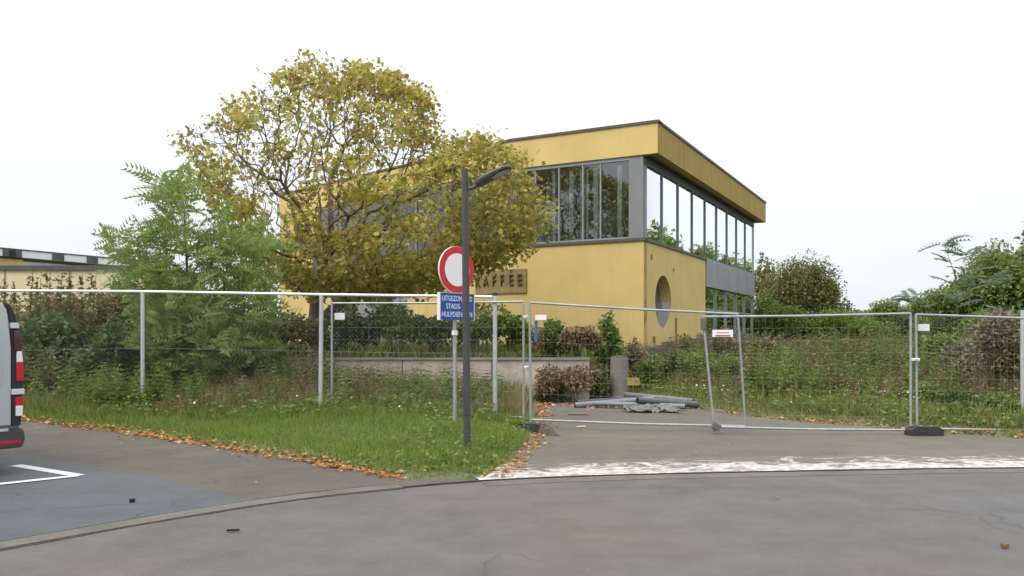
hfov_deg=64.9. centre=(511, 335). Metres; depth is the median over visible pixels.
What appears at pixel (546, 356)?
creeping weeds
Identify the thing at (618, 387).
concrete stump
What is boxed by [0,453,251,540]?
parking bay
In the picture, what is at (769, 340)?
dry weed
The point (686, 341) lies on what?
tall weed
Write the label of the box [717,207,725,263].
window pane
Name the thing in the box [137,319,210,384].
leafy shrub
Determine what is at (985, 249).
grey tree
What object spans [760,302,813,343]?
hedge bush
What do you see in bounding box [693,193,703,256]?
window pane
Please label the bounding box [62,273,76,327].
seed stalk
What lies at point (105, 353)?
dark shrub
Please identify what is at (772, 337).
wood
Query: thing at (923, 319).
hedge bush
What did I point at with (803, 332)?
hedge bush
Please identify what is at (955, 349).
dead bush
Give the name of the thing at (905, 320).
hedge bush
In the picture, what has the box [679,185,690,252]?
window pane
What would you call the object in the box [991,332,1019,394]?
dead bush
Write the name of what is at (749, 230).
window pane
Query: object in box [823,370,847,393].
dry weed
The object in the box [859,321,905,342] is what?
hedge bush
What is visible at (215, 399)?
dry grass
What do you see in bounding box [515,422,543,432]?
fence foot
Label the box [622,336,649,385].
tall weed
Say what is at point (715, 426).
site fence panel
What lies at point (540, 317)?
site fence panel
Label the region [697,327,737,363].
tall weed
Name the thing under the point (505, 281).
name sign
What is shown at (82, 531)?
gutter strip
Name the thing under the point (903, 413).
meadow weeds
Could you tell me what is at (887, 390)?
brown meadow weeds
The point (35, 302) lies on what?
seed stalk
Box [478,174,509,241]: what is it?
window pane
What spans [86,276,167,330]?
brushwood
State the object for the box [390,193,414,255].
window pane
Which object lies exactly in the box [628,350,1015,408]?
dry meadow grass
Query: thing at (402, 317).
hedge shrub
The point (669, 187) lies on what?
window pane
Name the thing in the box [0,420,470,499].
pavement
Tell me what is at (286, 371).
green wall herbs
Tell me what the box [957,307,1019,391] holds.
dead bush
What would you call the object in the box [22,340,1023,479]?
ground
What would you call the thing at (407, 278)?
maple tree
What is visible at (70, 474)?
bay marking
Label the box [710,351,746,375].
tall weed
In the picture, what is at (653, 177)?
window pane
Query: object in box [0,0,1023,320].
sky
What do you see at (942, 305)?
spreading tree
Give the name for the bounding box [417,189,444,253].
window pane
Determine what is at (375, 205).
window pane
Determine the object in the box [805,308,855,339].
hedge bush
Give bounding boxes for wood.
[754,306,1013,340]
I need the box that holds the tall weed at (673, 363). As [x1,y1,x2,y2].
[657,349,684,379]
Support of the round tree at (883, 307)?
on the ground at (466, 474)
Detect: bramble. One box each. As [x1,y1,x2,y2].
[912,379,946,402]
[933,388,982,415]
[978,391,1020,415]
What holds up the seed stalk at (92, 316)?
on the ground at (466, 474)
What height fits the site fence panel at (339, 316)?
2.068 m
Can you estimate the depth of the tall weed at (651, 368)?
21.56 m
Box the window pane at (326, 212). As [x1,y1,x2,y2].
[321,208,339,262]
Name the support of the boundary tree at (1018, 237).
on the ground at (466, 474)
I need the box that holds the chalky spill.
[476,453,1023,479]
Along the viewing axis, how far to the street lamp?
10.36 m
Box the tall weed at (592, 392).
[589,358,610,398]
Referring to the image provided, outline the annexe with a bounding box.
[0,265,208,315]
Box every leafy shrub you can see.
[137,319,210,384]
[195,319,265,374]
[247,325,288,373]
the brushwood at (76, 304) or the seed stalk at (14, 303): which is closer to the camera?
the seed stalk at (14, 303)
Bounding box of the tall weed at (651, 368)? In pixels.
[630,351,663,386]
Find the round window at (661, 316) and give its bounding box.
[655,283,669,327]
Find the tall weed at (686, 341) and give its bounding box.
[667,333,692,356]
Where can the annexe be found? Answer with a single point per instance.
(18, 275)
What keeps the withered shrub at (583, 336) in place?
on the ground at (466, 474)
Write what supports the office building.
on the ground at (466, 474)
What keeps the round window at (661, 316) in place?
in the office building
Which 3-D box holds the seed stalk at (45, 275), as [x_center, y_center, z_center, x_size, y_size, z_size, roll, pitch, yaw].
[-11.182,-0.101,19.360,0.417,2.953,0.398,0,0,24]
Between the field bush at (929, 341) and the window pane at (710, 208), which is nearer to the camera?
the field bush at (929, 341)
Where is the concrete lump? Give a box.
[537,425,559,435]
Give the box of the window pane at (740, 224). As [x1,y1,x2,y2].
[737,218,744,270]
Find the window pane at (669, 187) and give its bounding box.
[663,176,676,247]
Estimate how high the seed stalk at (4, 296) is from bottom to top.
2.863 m
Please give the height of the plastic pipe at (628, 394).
0.127 m
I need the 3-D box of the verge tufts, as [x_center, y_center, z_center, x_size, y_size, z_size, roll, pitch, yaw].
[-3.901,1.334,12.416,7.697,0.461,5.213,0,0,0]
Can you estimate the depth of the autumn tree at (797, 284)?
57.26 m
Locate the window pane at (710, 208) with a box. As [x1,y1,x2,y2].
[706,201,715,260]
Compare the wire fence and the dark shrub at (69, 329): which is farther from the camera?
the dark shrub at (69, 329)
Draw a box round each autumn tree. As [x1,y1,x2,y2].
[750,252,781,336]
[756,248,848,342]
[806,278,854,316]
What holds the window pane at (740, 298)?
in the office building
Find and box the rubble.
[534,394,620,408]
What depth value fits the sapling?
19.97 m
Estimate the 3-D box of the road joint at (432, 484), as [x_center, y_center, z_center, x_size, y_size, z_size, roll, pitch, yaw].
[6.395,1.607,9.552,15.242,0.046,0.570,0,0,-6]
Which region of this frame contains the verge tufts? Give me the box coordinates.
[212,401,506,461]
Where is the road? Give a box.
[0,473,1023,575]
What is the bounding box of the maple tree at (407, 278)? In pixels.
[166,48,560,351]
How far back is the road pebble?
6.06 m
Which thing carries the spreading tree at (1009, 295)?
on the ground at (466, 474)
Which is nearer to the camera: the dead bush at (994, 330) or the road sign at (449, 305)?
the road sign at (449, 305)
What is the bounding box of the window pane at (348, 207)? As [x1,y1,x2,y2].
[342,205,362,258]
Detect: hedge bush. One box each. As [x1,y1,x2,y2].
[753,290,785,336]
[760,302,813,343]
[782,308,823,340]
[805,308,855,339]
[831,310,869,337]
[846,316,884,339]
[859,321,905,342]
[880,315,925,339]
[912,316,935,340]
[919,313,970,337]
[953,308,1019,344]
[977,309,1019,331]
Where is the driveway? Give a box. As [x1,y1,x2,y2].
[508,397,1023,462]
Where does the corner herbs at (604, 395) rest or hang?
on the ground at (466, 474)
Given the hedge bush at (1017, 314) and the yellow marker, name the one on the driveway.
the yellow marker
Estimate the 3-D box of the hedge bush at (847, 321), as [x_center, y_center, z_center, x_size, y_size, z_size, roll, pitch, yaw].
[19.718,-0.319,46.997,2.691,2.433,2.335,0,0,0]
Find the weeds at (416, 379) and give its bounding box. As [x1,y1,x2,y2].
[170,360,505,407]
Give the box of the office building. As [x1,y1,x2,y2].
[279,119,766,348]
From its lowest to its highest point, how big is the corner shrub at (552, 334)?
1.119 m
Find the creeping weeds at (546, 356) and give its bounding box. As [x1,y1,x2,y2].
[531,350,560,357]
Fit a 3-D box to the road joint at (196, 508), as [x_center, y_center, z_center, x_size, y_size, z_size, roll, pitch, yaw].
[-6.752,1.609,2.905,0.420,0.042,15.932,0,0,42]
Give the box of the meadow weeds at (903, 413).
[629,367,1023,427]
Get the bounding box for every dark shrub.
[18,309,93,383]
[66,316,140,380]
[116,312,175,378]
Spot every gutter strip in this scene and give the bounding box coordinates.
[0,484,402,548]
[481,468,1023,485]
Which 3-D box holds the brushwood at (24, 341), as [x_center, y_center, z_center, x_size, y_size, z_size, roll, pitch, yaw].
[-12.613,0.417,19.941,2.034,1.941,1.722,0,0,0]
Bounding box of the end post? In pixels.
[1020,308,1023,410]
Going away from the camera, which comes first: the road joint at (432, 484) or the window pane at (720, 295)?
the road joint at (432, 484)
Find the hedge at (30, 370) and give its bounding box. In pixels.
[7,279,288,394]
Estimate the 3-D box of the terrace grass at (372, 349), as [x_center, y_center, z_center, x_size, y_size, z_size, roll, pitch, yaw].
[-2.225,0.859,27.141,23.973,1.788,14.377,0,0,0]
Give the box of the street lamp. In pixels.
[461,164,510,449]
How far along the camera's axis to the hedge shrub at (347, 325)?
20.91 m
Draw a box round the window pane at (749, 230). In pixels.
[746,224,752,272]
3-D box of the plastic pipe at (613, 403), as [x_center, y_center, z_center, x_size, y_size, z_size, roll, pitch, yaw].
[2.740,1.500,17.568,2.083,0.107,0.110,0,0,23]
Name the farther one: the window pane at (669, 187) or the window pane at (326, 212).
the window pane at (326, 212)
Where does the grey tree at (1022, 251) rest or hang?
on the ground at (466, 474)
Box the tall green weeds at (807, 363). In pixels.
[649,340,942,386]
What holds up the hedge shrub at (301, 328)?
on the ground at (466, 474)
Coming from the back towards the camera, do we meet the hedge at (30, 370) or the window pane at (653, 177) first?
the window pane at (653, 177)
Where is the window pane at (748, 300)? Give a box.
[745,296,751,333]
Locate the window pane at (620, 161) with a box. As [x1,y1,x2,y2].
[620,161,628,236]
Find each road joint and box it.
[0,483,394,541]
[0,488,404,550]
[402,467,1023,487]
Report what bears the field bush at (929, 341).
on the ground at (466, 474)
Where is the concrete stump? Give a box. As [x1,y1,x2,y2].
[610,356,627,397]
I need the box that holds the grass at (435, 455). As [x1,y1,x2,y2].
[383,409,527,472]
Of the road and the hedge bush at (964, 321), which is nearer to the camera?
the road
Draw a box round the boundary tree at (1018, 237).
[1013,230,1023,256]
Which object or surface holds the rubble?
on the driveway
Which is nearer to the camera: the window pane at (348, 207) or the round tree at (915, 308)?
the window pane at (348, 207)
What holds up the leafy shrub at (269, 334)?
on the ground at (466, 474)
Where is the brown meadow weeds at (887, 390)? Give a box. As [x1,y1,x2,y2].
[675,357,1015,399]
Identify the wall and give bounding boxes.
[69,358,589,400]
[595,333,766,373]
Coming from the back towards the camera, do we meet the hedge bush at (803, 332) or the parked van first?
the hedge bush at (803, 332)
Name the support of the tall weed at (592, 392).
on the ground at (466, 474)
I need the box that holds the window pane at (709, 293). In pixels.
[705,287,714,333]
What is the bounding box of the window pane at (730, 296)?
[727,292,734,331]
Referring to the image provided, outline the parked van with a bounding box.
[0,302,24,448]
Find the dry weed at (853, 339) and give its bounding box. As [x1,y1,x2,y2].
[829,338,875,352]
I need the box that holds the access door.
[464,389,469,414]
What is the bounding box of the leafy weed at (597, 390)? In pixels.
[595,376,608,396]
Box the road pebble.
[1000,543,1008,547]
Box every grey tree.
[965,237,1023,265]
[1016,247,1023,268]
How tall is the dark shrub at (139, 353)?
2.045 m
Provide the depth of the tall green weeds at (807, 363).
21.24 m
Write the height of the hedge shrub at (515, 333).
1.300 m
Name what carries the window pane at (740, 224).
in the office building
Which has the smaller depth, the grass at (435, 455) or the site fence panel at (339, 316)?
the grass at (435, 455)
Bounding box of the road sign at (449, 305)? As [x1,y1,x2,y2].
[437,246,474,420]
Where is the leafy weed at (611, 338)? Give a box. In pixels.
[591,309,624,392]
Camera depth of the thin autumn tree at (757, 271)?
61.60 m
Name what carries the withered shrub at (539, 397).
on the ground at (466, 474)
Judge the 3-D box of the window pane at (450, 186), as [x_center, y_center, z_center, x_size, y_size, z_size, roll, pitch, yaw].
[-2.038,-4.825,32.519,1.840,2.690,0.015,0,0,44]
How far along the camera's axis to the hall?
51.02 m
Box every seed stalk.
[0,277,8,302]
[9,281,20,335]
[22,271,36,360]
[30,277,42,339]
[39,270,53,323]
[54,270,71,323]
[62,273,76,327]
[74,274,87,338]
[82,273,98,342]
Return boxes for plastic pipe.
[574,396,653,407]
[576,397,629,401]
[592,401,685,408]
[623,392,694,400]
[636,397,699,407]
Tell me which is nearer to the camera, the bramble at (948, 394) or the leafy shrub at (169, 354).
the bramble at (948, 394)
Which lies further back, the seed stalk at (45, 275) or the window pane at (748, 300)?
the window pane at (748, 300)
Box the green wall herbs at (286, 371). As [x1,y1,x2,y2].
[121,351,509,409]
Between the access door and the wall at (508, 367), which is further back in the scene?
the wall at (508, 367)
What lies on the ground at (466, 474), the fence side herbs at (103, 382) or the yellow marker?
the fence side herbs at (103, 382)
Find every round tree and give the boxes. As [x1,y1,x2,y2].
[866,297,908,325]
[901,289,937,320]
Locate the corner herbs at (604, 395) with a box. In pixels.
[538,339,609,397]
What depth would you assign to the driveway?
12.30 m
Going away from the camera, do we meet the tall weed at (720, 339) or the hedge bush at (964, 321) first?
the tall weed at (720, 339)
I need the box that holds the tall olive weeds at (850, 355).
[643,336,979,376]
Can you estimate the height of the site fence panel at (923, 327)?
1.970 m
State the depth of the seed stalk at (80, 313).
19.37 m
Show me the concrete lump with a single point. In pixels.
(547, 430)
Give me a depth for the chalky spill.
9.96 m
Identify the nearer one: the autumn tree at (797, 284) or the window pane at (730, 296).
the window pane at (730, 296)
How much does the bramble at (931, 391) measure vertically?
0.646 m
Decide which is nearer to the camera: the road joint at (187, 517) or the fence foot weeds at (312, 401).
the road joint at (187, 517)
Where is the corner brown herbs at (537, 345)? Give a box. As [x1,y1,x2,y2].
[531,325,571,402]
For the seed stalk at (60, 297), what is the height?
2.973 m
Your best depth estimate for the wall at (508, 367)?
19.82 m
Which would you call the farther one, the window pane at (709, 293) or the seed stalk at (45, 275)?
the window pane at (709, 293)
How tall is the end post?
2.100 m
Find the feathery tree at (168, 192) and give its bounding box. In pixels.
[91,156,301,390]
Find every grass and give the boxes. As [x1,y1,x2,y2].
[23,376,533,424]
[147,365,536,419]
[276,339,656,396]
[383,409,527,472]
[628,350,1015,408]
[628,362,1023,437]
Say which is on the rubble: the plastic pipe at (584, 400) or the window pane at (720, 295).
the plastic pipe at (584, 400)
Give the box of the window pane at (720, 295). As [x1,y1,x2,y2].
[716,290,724,329]
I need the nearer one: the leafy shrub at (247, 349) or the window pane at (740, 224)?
the leafy shrub at (247, 349)
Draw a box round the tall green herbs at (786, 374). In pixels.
[653,330,1018,400]
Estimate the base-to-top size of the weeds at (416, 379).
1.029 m
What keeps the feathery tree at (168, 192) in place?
on the ground at (466, 474)
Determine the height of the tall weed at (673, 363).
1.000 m
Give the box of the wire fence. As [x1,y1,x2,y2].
[0,289,496,414]
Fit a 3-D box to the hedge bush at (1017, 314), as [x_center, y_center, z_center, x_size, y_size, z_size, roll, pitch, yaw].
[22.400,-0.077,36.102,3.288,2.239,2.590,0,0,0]
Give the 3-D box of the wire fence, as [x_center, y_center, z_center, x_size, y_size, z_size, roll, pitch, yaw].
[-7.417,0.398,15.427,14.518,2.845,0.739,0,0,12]
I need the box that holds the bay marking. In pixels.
[0,464,84,484]
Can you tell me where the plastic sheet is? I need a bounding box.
[623,403,681,412]
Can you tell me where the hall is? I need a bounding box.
[0,247,139,264]
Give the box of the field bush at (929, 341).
[904,332,979,357]
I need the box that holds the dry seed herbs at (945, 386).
[674,362,1019,412]
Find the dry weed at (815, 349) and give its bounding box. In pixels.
[799,344,835,356]
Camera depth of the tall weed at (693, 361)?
21.45 m
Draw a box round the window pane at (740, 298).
[737,294,743,332]
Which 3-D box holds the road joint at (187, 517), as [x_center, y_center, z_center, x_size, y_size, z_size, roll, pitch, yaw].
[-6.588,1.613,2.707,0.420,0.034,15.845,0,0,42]
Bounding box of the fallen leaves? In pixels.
[21,399,1022,496]
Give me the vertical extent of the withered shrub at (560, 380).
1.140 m
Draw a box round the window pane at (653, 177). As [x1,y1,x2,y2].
[647,167,660,242]
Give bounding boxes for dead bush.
[938,338,983,382]
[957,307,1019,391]
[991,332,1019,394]
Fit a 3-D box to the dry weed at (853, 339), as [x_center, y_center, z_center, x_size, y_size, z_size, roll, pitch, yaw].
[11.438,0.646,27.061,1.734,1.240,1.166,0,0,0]
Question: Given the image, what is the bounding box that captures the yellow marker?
[627,375,639,397]
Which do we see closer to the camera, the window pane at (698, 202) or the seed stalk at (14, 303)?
the seed stalk at (14, 303)
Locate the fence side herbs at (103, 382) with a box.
[25,357,254,407]
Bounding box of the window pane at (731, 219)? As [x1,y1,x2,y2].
[728,213,735,267]
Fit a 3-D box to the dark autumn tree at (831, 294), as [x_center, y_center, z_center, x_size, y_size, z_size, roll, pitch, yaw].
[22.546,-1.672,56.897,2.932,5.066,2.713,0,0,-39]
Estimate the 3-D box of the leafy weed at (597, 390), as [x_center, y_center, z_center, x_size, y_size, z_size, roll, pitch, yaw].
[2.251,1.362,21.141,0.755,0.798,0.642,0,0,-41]
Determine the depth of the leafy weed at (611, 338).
21.40 m
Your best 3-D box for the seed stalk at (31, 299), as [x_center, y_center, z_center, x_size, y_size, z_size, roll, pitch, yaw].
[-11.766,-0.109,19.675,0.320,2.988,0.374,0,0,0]
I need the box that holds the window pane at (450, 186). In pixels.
[447,184,475,245]
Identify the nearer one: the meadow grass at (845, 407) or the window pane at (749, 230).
the meadow grass at (845, 407)
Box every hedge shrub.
[268,309,326,357]
[312,306,385,356]
[367,301,421,357]
[404,314,460,357]
[451,303,514,357]
[497,311,533,357]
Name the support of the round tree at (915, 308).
on the ground at (466, 474)
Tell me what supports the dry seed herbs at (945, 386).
on the ground at (466, 474)
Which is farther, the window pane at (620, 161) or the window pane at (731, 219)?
the window pane at (731, 219)
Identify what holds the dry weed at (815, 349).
on the ground at (466, 474)
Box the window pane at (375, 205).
[365,198,387,255]
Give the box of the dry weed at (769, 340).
[746,335,780,357]
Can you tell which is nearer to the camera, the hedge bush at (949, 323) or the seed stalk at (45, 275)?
the seed stalk at (45, 275)
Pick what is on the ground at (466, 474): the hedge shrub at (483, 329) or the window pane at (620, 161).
the hedge shrub at (483, 329)
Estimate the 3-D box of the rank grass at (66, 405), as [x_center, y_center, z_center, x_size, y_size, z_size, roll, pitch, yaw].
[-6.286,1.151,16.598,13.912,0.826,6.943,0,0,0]
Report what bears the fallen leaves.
on the ground at (466, 474)
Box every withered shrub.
[532,388,562,402]
[533,362,601,401]
[557,324,603,357]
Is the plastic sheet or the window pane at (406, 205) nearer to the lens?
the plastic sheet
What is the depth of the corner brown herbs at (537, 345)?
20.65 m
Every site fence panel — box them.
[331,301,524,417]
[523,302,746,430]
[700,312,911,433]
[911,313,1023,430]
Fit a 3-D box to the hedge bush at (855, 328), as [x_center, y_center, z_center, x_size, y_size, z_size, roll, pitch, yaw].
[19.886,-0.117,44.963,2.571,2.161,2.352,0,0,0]
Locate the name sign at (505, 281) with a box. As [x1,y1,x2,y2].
[475,269,526,294]
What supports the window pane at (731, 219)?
in the office building
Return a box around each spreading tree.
[924,281,983,320]
[941,242,1023,317]
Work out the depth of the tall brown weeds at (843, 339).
22.92 m
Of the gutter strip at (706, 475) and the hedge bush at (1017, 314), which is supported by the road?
the gutter strip at (706, 475)
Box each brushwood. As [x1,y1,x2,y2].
[7,289,128,335]
[16,318,34,360]
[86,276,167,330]
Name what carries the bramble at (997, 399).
on the ground at (466, 474)
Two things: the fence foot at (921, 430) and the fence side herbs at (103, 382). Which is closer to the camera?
the fence foot at (921, 430)
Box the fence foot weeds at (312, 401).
[23,378,512,419]
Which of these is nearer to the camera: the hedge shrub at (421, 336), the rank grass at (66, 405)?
the rank grass at (66, 405)
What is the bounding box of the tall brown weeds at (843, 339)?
[652,331,942,367]
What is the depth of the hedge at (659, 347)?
26.53 m
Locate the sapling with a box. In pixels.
[885,235,1015,346]
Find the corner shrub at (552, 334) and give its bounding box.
[531,318,575,357]
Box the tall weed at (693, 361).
[676,348,714,377]
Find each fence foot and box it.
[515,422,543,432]
[904,425,943,435]
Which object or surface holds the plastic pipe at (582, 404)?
on the rubble
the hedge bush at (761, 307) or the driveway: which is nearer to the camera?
the driveway
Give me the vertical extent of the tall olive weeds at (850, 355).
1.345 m

